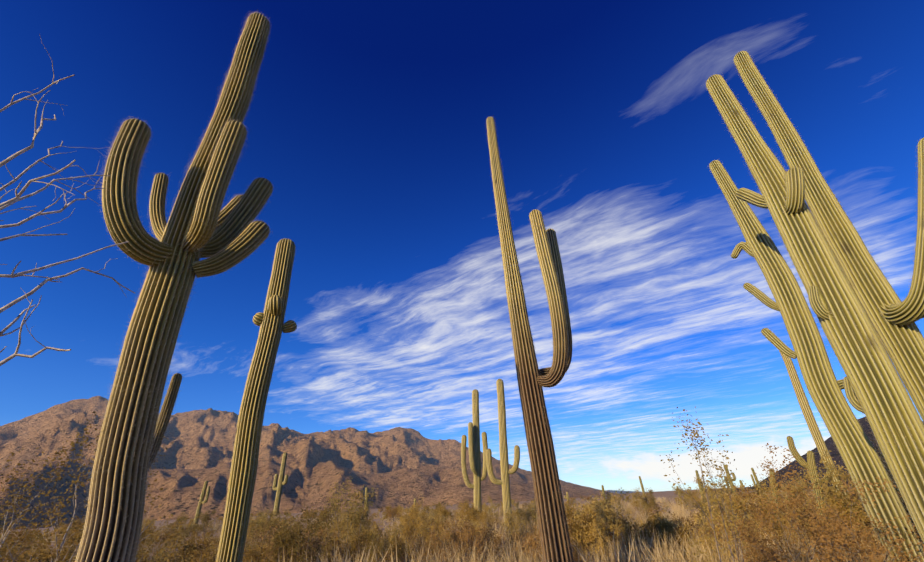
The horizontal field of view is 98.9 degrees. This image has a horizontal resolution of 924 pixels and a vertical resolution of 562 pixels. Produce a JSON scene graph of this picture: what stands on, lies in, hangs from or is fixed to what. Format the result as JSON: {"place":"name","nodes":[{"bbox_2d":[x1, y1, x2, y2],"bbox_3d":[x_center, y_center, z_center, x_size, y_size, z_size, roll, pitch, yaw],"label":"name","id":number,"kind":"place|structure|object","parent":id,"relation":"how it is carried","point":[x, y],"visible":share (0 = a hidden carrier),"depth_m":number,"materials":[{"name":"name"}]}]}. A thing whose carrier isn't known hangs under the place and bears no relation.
{"place":"outdoors","nodes":[
{"label":"outdoors","id":0,"kind":"place"},
{"bbox_2d":[0,457,624,530],"bbox_3d":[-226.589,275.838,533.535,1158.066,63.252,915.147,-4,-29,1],"label":"foothills","id":1,"kind":"structure","parent":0,"point":[180,492],"depth_m":310.34,"materials":[{"name":"brown stone"}]},
{"bbox_2d":[0,396,672,494],"bbox_3d":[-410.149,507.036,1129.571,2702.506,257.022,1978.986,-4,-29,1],"label":"mountain range","id":2,"kind":"structure","parent":0,"point":[202,439],"depth_m":700.71,"materials":[{"name":"brown stone"}]},
{"bbox_2d":[346,535,465,561],"bbox_3d":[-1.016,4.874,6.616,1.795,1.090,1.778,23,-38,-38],"label":"grass","id":3,"kind":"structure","parent":0,"point":[405,554],"depth_m":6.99,"materials":[{"name":"beige plant"}]},
{"bbox_2d":[0,487,852,561],"bbox_3d":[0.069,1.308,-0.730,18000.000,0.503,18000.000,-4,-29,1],"label":"ground","id":4,"kind":"structure","parent":0,"point":[656,495],"depth_m":88.77,"materials":[{"name":"soil"}]},
{"bbox_2d":[0,540,35,561],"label":"shrub","id":5,"kind":"object","parent":4,"relation":"on","point":[12,554],"visible":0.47,"depth_m":6.60,"materials":[{"name":"brown plant"}]},
{"bbox_2d":[7,527,49,555],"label":"shrub","id":6,"kind":"object","parent":4,"relation":"on","point":[27,539],"visible":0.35,"depth_m":20.54,"materials":[{"name":"brown plant"}]},
{"bbox_2d":[49,518,71,543],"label":"shrub","id":7,"kind":"object","parent":4,"relation":"on","point":[57,534],"visible":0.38,"depth_m":31.22,"materials":[{"name":"brown plant"}]},
{"bbox_2d":[0,36,135,365],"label":"bare tree","id":8,"kind":"object","parent":4,"relation":"on","point":[12,201],"visible":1,"depth_m":2.31,"materials":[{"name":"brown plant"}]},
{"bbox_2d":[17,521,155,561],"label":"shrub","id":9,"kind":"object","parent":4,"relation":"on","point":[79,537],"visible":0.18,"depth_m":7.33,"materials":[{"name":"brown plant"}]},
{"bbox_2d":[0,411,200,561],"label":"palo verde shrub","id":10,"kind":"object","parent":4,"relation":"on","point":[40,535],"visible":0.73,"depth_m":3.92,"materials":[{"name":"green plant"}]},
{"bbox_2d":[139,525,166,561],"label":"shrub","id":11,"kind":"object","parent":4,"relation":"on","point":[148,541],"visible":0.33,"depth_m":12.23,"materials":[{"name":"brown plant"}]},
{"bbox_2d":[146,523,182,545],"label":"shrub","id":12,"kind":"object","parent":4,"relation":"on","point":[162,537],"visible":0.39,"depth_m":20.01,"materials":[{"name":"brown plant"}]},
{"bbox_2d":[151,531,186,561],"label":"shrub","id":13,"kind":"object","parent":4,"relation":"on","point":[165,555],"visible":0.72,"depth_m":7.67,"materials":[{"name":"brown plant"}]},
{"bbox_2d":[72,9,273,561],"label":"saguaro","id":14,"kind":"object","parent":4,"relation":"on","point":[194,229],"visible":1,"depth_m":3.60,"materials":[{"name":"green plant"}]},
{"bbox_2d":[166,511,193,537],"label":"shrub","id":15,"kind":"object","parent":4,"relation":"on","point":[180,518],"visible":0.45,"depth_m":27.66,"materials":[{"name":"brown plant"}]},
{"bbox_2d":[164,515,198,547],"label":"shrub","id":16,"kind":"object","parent":4,"relation":"on","point":[181,532],"visible":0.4,"depth_m":19.66,"materials":[{"name":"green plant"}]},
{"bbox_2d":[157,517,218,561],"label":"shrub","id":17,"kind":"object","parent":4,"relation":"on","point":[188,547],"visible":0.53,"depth_m":8.89,"materials":[{"name":"brown plant"}]},
{"bbox_2d":[163,531,218,560],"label":"shrub","id":18,"kind":"object","parent":4,"relation":"on","point":[196,544],"visible":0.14,"depth_m":9.74,"materials":[{"name":"brown plant"}]},
{"bbox_2d":[176,542,216,561],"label":"shrub","id":19,"kind":"object","parent":4,"relation":"on","point":[202,560],"visible":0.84,"depth_m":7.54,"materials":[{"name":"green plant"}]},
{"bbox_2d":[194,481,209,523],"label":"saguaro","id":20,"kind":"object","parent":4,"relation":"on","point":[201,502],"visible":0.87,"depth_m":54.29,"materials":[{"name":"green plant"}]},
{"bbox_2d":[189,509,220,540],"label":"shrub","id":21,"kind":"object","parent":4,"relation":"on","point":[205,517],"visible":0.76,"depth_m":25.69,"materials":[{"name":"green plant"}]},
{"bbox_2d":[184,543,260,561],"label":"shrub","id":22,"kind":"object","parent":4,"relation":"on","point":[246,552],"visible":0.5,"depth_m":7.88,"materials":[{"name":"brown plant"}]},
{"bbox_2d":[213,509,268,558],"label":"shrub","id":23,"kind":"object","parent":4,"relation":"on","point":[246,539],"visible":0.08,"depth_m":12.31,"materials":[{"name":"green plant"}]},
{"bbox_2d":[209,540,276,561],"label":"shrub","id":24,"kind":"object","parent":4,"relation":"on","point":[248,559],"visible":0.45,"depth_m":8.12,"materials":[{"name":"brown plant"}]},
{"bbox_2d":[215,238,297,561],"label":"saguaro","id":25,"kind":"object","parent":4,"relation":"on","point":[269,320],"visible":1,"depth_m":7.13,"materials":[{"name":"green plant"}]},
{"bbox_2d":[246,511,269,545],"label":"shrub","id":26,"kind":"object","parent":4,"relation":"on","point":[263,514],"visible":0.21,"depth_m":15.82,"materials":[{"name":"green plant"}]},
{"bbox_2d":[245,521,290,549],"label":"shrub","id":27,"kind":"object","parent":4,"relation":"on","point":[260,533],"visible":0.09,"depth_m":15.08,"materials":[{"name":"brown plant"}]},
{"bbox_2d":[242,507,307,561],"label":"shrub","id":28,"kind":"object","parent":4,"relation":"on","point":[253,523],"visible":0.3,"depth_m":9.98,"materials":[{"name":"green plant"}]},
{"bbox_2d":[273,452,287,515],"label":"saguaro","id":29,"kind":"object","parent":4,"relation":"on","point":[279,487],"visible":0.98,"depth_m":136.64,"materials":[{"name":"green plant"}]},
{"bbox_2d":[242,515,324,561],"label":"shrub","id":30,"kind":"object","parent":4,"relation":"on","point":[303,551],"visible":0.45,"depth_m":8.70,"materials":[{"name":"brown plant"}]},
{"bbox_2d":[264,500,338,561],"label":"shrub","id":31,"kind":"object","parent":4,"relation":"on","point":[279,545],"visible":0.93,"depth_m":8.33,"materials":[{"name":"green plant"}]},
{"bbox_2d":[305,521,365,561],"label":"shrub","id":32,"kind":"object","parent":4,"relation":"on","point":[329,541],"visible":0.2,"depth_m":10.43,"materials":[{"name":"brown plant"}]},
{"bbox_2d":[316,537,400,561],"bbox_3d":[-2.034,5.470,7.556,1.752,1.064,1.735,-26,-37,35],"label":"grass","id":33,"kind":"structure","parent":4,"relation":"on","point":[349,554],"depth_m":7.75,"materials":[{"name":"beige plant"}]},
{"bbox_2d":[320,476,405,560],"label":"shrub","id":34,"kind":"object","parent":4,"relation":"on","point":[356,517],"visible":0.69,"depth_m":10.26,"materials":[{"name":"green plant"}]},
{"bbox_2d":[330,514,404,561],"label":"shrub","id":35,"kind":"object","parent":4,"relation":"on","point":[355,547],"visible":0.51,"depth_m":9.32,"materials":[{"name":"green plant"}]},
{"bbox_2d":[366,529,404,561],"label":"shrub","id":36,"kind":"object","parent":4,"relation":"on","point":[372,536],"visible":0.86,"depth_m":8.67,"materials":[{"name":"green plant"}]},
{"bbox_2d":[362,524,418,561],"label":"shrub","id":37,"kind":"object","parent":4,"relation":"on","point":[403,544],"visible":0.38,"depth_m":9.24,"materials":[{"name":"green plant"}]},
{"bbox_2d":[385,505,401,521],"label":"shrub","id":38,"kind":"object","parent":4,"relation":"on","point":[391,514],"visible":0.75,"depth_m":37.09,"materials":[{"name":"brown plant"}]},
{"bbox_2d":[372,536,432,561],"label":"shrub","id":39,"kind":"object","parent":4,"relation":"on","point":[401,560],"visible":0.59,"depth_m":8.50,"materials":[{"name":"brown plant"}]},
{"bbox_2d":[392,493,436,546],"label":"shrub","id":40,"kind":"object","parent":4,"relation":"on","point":[412,512],"visible":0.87,"depth_m":14.80,"materials":[{"name":"brown plant"}]},
{"bbox_2d":[395,506,437,539],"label":"shrub","id":41,"kind":"object","parent":4,"relation":"on","point":[424,512],"visible":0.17,"depth_m":18.06,"materials":[{"name":"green plant"}]},
{"bbox_2d":[422,521,448,541],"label":"shrub","id":42,"kind":"object","parent":4,"relation":"on","point":[439,530],"visible":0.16,"depth_m":12.68,"materials":[{"name":"brown plant"}]},
{"bbox_2d":[416,508,455,532],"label":"shrub","id":43,"kind":"object","parent":4,"relation":"on","point":[440,519],"visible":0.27,"depth_m":17.03,"materials":[{"name":"brown plant"}]},
{"bbox_2d":[412,529,465,561],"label":"shrub","id":44,"kind":"object","parent":4,"relation":"on","point":[454,537],"visible":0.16,"depth_m":9.66,"materials":[{"name":"brown plant"}]},
{"bbox_2d":[431,503,453,518],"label":"shrub","id":45,"kind":"object","parent":4,"relation":"on","point":[443,507],"visible":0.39,"depth_m":29.66,"materials":[{"name":"brown plant"}]},
{"bbox_2d":[414,516,486,561],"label":"shrub","id":46,"kind":"object","parent":4,"relation":"on","point":[465,539],"visible":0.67,"depth_m":8.61,"materials":[{"name":"brown plant"}]},
{"bbox_2d":[438,511,494,550],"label":"shrub","id":47,"kind":"object","parent":4,"relation":"on","point":[454,525],"visible":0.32,"depth_m":10.90,"materials":[{"name":"brown plant"}]},
{"bbox_2d":[454,497,481,526],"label":"shrub","id":48,"kind":"object","parent":4,"relation":"on","point":[469,511],"visible":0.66,"depth_m":21.66,"materials":[{"name":"brown plant"}]},
{"bbox_2d":[439,507,500,560],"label":"shrub","id":49,"kind":"object","parent":4,"relation":"on","point":[471,521],"visible":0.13,"depth_m":11.70,"materials":[{"name":"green plant"}]},
{"bbox_2d":[461,389,487,514],"bbox_3d":[0.780,10.798,24.659,1.851,8.134,1.044,-4,-29,1],"label":"saguaro","id":50,"kind":"object","parent":4,"relation":"on","point":[474,446],"visible":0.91,"depth_m":24.65,"materials":[{"name":"green plant"}]},
{"bbox_2d":[449,518,506,561],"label":"shrub","id":51,"kind":"object","parent":4,"relation":"on","point":[490,535],"visible":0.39,"depth_m":10.20,"materials":[{"name":"brown plant"}]},
{"bbox_2d":[470,506,501,531],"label":"shrub","id":52,"kind":"object","parent":4,"relation":"on","point":[482,516],"visible":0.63,"depth_m":20.71,"materials":[{"name":"brown plant"}]},
{"bbox_2d":[464,517,517,561],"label":"shrub","id":53,"kind":"object","parent":4,"relation":"on","point":[501,551],"visible":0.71,"depth_m":8.75,"materials":[{"name":"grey plant"}]},
{"bbox_2d":[486,379,519,543],"bbox_3d":[1.747,7.372,16.872,1.564,6.430,0.489,-4,-29,1],"label":"saguaro","id":54,"kind":"object","parent":4,"relation":"on","point":[506,472],"visible":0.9,"depth_m":16.68,"materials":[{"name":"green plant"}]},
{"bbox_2d":[497,499,538,542],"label":"shrub","id":55,"kind":"object","parent":4,"relation":"on","point":[513,522],"visible":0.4,"depth_m":12.01,"materials":[{"name":"brown plant"}]},
{"bbox_2d":[504,520,540,561],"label":"shrub","id":56,"kind":"object","parent":4,"relation":"on","point":[514,535],"visible":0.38,"depth_m":10.46,"materials":[{"name":"brown plant"}]},
{"bbox_2d":[515,501,537,528],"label":"shrub","id":57,"kind":"object","parent":4,"relation":"on","point":[518,513],"visible":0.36,"depth_m":21.08,"materials":[{"name":"brown plant"}]},
{"bbox_2d":[486,117,573,561],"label":"saguaro","id":58,"kind":"object","parent":4,"relation":"on","point":[533,381],"visible":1,"depth_m":6.61,"materials":[{"name":"green plant"}]},
{"bbox_2d":[513,515,601,561],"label":"shrub","id":59,"kind":"object","parent":4,"relation":"on","point":[537,541],"visible":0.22,"depth_m":9.01,"materials":[{"name":"brown plant"}]},
{"bbox_2d":[564,494,642,561],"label":"shrub","id":60,"kind":"object","parent":4,"relation":"on","point":[589,519],"visible":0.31,"depth_m":9.53,"materials":[{"name":"brown plant"}]},
{"bbox_2d":[570,487,640,561],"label":"shrub","id":61,"kind":"object","parent":4,"relation":"on","point":[602,503],"visible":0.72,"depth_m":8.93,"materials":[{"name":"yellow plant"}]},
{"bbox_2d":[608,519,659,557],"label":"shrub","id":62,"kind":"object","parent":4,"relation":"on","point":[636,539],"visible":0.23,"depth_m":8.65,"materials":[{"name":"brown plant"}]},
{"bbox_2d":[623,487,650,521],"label":"palo verde shrub","id":63,"kind":"object","parent":4,"relation":"on","point":[645,505],"visible":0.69,"depth_m":18.88,"materials":[{"name":"brown plant"}]},
{"bbox_2d":[635,490,667,516],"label":"shrub","id":64,"kind":"object","parent":4,"relation":"on","point":[646,499],"visible":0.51,"depth_m":25.17,"materials":[{"name":"brown plant"}]},
{"bbox_2d":[634,503,691,539],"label":"shrub","id":65,"kind":"object","parent":4,"relation":"on","point":[659,516],"visible":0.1,"depth_m":10.76,"materials":[{"name":"brown plant"}]},
{"bbox_2d":[629,505,704,557],"bbox_3d":[4.383,5.610,8.605,1.183,1.515,1.625,11,-32,-23],"label":"shrub","id":66,"kind":"object","parent":4,"relation":"on","point":[654,525],"visible":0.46,"depth_m":8.60,"materials":[{"name":"brown plant"}]},
{"bbox_2d":[639,511,699,546],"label":"shrub","id":67,"kind":"object","parent":4,"relation":"on","point":[679,520],"visible":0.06,"depth_m":9.18,"materials":[{"name":"brown plant"}]},
{"bbox_2d":[650,515,712,558],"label":"shrub","id":68,"kind":"object","parent":4,"relation":"on","point":[673,525],"visible":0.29,"depth_m":8.58,"materials":[{"name":"brown plant"}]},
{"bbox_2d":[673,485,693,505],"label":"shrub","id":69,"kind":"object","parent":4,"relation":"on","point":[685,494],"visible":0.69,"depth_m":33.04,"materials":[{"name":"brown plant"}]},
{"bbox_2d":[672,507,714,534],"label":"shrub","id":70,"kind":"object","parent":4,"relation":"on","point":[694,521],"visible":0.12,"depth_m":12.47,"materials":[{"name":"brown plant"}]},
{"bbox_2d":[682,496,716,528],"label":"shrub","id":71,"kind":"object","parent":4,"relation":"on","point":[700,511],"visible":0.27,"depth_m":14.65,"materials":[{"name":"brown plant"}]},
{"bbox_2d":[660,406,749,561],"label":"shrub","id":72,"kind":"object","parent":4,"relation":"on","point":[713,500],"visible":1,"depth_m":4.19,"materials":[{"name":"brown plant"}]},
{"bbox_2d":[693,475,733,509],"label":"shrub","id":73,"kind":"object","parent":4,"relation":"on","point":[702,483],"visible":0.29,"depth_m":19.36,"materials":[{"name":"beige plant"}]},
{"bbox_2d":[724,465,735,491],"bbox_3d":[26.007,19.629,38.176,1.087,3.497,0.611,-4,-29,1],"label":"saguaro","id":74,"kind":"object","parent":4,"relation":"on","point":[729,478],"visible":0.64,"depth_m":38.23,"materials":[{"name":"green plant"}]},
{"bbox_2d":[686,493,796,561],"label":"shrub","id":75,"kind":"object","parent":4,"relation":"on","point":[706,523],"visible":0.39,"depth_m":6.64,"materials":[{"name":"brown plant"}]},
{"bbox_2d":[716,480,814,556],"bbox_3d":[5.680,4.692,7.335,1.654,1.846,1.641,18,-36,-33],"label":"shrub","id":76,"kind":"object","parent":4,"relation":"on","point":[740,505],"visible":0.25,"depth_m":7.56,"materials":[{"name":"brown plant"}]},
{"bbox_2d":[742,474,797,530],"bbox_3d":[10.525,7.670,13.573,1.989,1.873,1.714,-24,-35,32],"label":"shrub","id":77,"kind":"object","parent":4,"relation":"on","point":[763,480],"visible":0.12,"depth_m":13.81,"materials":[{"name":"brown plant"}]},
{"bbox_2d":[769,468,784,539],"bbox_3d":[8.467,6.090,10.565,0.540,1.954,0.276,-26,-36,35],"label":"saguaro","id":78,"kind":"object","parent":4,"relation":"on","point":[771,472],"visible":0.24,"depth_m":10.79,"materials":[{"name":"green plant"}]},
{"bbox_2d":[758,469,831,550],"bbox_3d":[8.289,5.737,9.584,1.723,2.278,1.941,-15,-31,20],"label":"shrub","id":79,"kind":"object","parent":4,"relation":"on","point":[802,482],"visible":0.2,"depth_m":9.55,"materials":[{"name":"brown plant"}]},
{"bbox_2d":[776,496,839,545],"bbox_3d":[8.456,5.778,9.315,2.056,1.271,1.529,-3,-29,1],"label":"shrub","id":80,"kind":"object","parent":4,"relation":"on","point":[798,521],"visible":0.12,"depth_m":9.42,"materials":[{"name":"brown plant"}]},
{"bbox_2d":[787,436,832,525],"bbox_3d":[7.311,4.380,7.881,0.670,2.477,0.292,-17,-32,23],"label":"saguaro","id":81,"kind":"object","parent":4,"relation":"on","point":[810,463],"visible":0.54,"depth_m":8.17,"materials":[{"name":"green plant"}]},
{"bbox_2d":[697,443,923,561],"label":"shrub","id":82,"kind":"object","parent":4,"relation":"on","point":[827,541],"visible":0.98,"depth_m":4.55,"materials":[{"name":"brown plant"}]},
{"bbox_2d":[779,351,847,497],"bbox_3d":[11.075,4.786,12.294,0.540,5.616,0.386,-18,-32,25],"label":"saguaro","id":83,"kind":"object","parent":4,"relation":"on","point":[809,417],"visible":0.59,"depth_m":12.56,"materials":[{"name":"plant"}]},
{"bbox_2d":[705,74,923,542],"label":"saguaro","id":84,"kind":"object","parent":4,"relation":"on","point":[877,394],"visible":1,"depth_m":5.10,"materials":[{"name":"green plant"}]},
{"bbox_2d":[707,159,923,561],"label":"saguaro","id":85,"kind":"object","parent":4,"relation":"on","point":[852,442],"visible":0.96,"depth_m":6.07,"materials":[{"name":"green plant"}]},
{"bbox_2d":[733,51,923,422],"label":"saguaro","id":86,"kind":"object","parent":4,"relation":"on","point":[893,317],"visible":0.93,"depth_m":6.55,"materials":[{"name":"green plant"}]},
{"bbox_2d":[776,532,900,561],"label":"shrub","id":87,"kind":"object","parent":4,"relation":"on","point":[819,553],"depth_m":5.48,"materials":[{"name":"brown plant"}]},
{"bbox_2d":[798,440,912,547],"bbox_3d":[7.280,4.062,6.748,2.147,2.385,1.690,10,-32,-23],"label":"shrub","id":88,"kind":"object","parent":4,"relation":"on","point":[838,495],"visible":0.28,"depth_m":6.96,"materials":[{"name":"brown plant"}]},
{"bbox_2d":[801,489,916,552],"bbox_3d":[6.948,4.289,6.654,2.008,1.441,1.493,-17,-32,24],"label":"shrub","id":89,"kind":"object","parent":4,"relation":"on","point":[846,510],"visible":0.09,"depth_m":6.86,"materials":[{"name":"brown plant"}]},
{"bbox_2d":[821,493,915,545],"bbox_3d":[6.945,4.385,6.584,2.061,1.706,1.586,13,-33,-26],"label":"shrub","id":90,"kind":"object","parent":4,"relation":"on","point":[852,523],"visible":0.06,"depth_m":6.77,"materials":[{"name":"brown plant"}]},
{"bbox_2d":[826,460,923,561],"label":"shrub","id":91,"kind":"object","parent":4,"relation":"on","point":[848,476],"visible":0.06,"depth_m":7.25,"materials":[{"name":"brown plant"}]},
{"bbox_2d":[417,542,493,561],"bbox_3d":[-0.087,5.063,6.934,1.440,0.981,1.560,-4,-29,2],"label":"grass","id":92,"kind":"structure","parent":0,"point":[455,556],"depth_m":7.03,"materials":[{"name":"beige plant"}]},
{"bbox_2d":[0,0,923,491],"label":"sky","id":93,"kind":"structure","parent":0,"point":[366,120],"materials":[{"name":"blue"}]},
{"bbox_2d":[429,535,506,561],"bbox_3d":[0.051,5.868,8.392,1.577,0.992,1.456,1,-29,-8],"label":"grass","id":94,"kind":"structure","parent":0,"point":[467,552],"depth_m":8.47,"materials":[{"name":"beige plant"}]},
{"bbox_2d":[477,532,527,561],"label":"grass","id":95,"kind":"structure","parent":0,"point":[505,547],"depth_m":9.87,"materials":[{"name":"beige plant"}]},
{"bbox_2d":[486,540,578,561],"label":"grass","id":96,"kind":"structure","parent":0,"point":[515,555],"depth_m":6.84,"materials":[{"name":"beige plant"}]},
{"bbox_2d":[571,537,643,561],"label":"grass","id":97,"kind":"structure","parent":0,"point":[605,556],"depth_m":6.87,"materials":[{"name":"beige plant"}]},
{"bbox_2d":[572,520,680,561],"bbox_3d":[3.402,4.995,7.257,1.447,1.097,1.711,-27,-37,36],"label":"grass","id":98,"kind":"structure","parent":0,"point":[667,559],"depth_m":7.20,"materials":[{"name":"beige plant"}]},
{"bbox_2d":[605,529,658,559],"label":"shrub","id":99,"kind":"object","parent":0,"point":[624,544],"depth_m":8.29,"materials":[{"name":"brown plant"}]},
{"bbox_2d":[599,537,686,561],"bbox_3d":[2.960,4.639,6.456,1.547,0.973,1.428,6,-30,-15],"label":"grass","id":100,"kind":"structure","parent":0,"point":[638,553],"depth_m":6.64,"materials":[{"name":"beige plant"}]},
{"bbox_2d":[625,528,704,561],"bbox_3d":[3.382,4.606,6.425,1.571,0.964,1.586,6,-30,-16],"label":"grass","id":101,"kind":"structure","parent":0,"point":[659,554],"depth_m":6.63,"materials":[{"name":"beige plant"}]},
{"bbox_2d":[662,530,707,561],"bbox_3d":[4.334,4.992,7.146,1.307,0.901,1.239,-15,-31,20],"label":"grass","id":102,"kind":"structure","parent":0,"point":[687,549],"depth_m":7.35,"materials":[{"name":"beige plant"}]},
{"bbox_2d":[642,529,752,561],"bbox_3d":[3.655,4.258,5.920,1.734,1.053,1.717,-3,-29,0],"label":"grass","id":103,"kind":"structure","parent":0,"point":[670,559],"depth_m":5.94,"materials":[{"name":"beige plant"}]},
{"bbox_2d":[704,528,795,561],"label":"shrub","id":104,"kind":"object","parent":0,"point":[747,546],"depth_m":6.22,"materials":[{"name":"brown plant"}]},
{"bbox_2d":[737,524,838,561],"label":"shrub","id":105,"kind":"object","parent":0,"point":[792,545],"depth_m":6.09,"materials":[{"name":"brown plant"}]},
{"bbox_2d":[712,417,923,490],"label":"dark hill","id":106,"kind":"structure","parent":0,"point":[831,446],"depth_m":209.03,"materials":[{"name":"brown stone"}]},
{"bbox_2d":[775,525,878,561],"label":"shrub","id":107,"kind":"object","parent":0,"point":[819,552],"depth_m":5.70,"materials":[{"name":"brown plant"}]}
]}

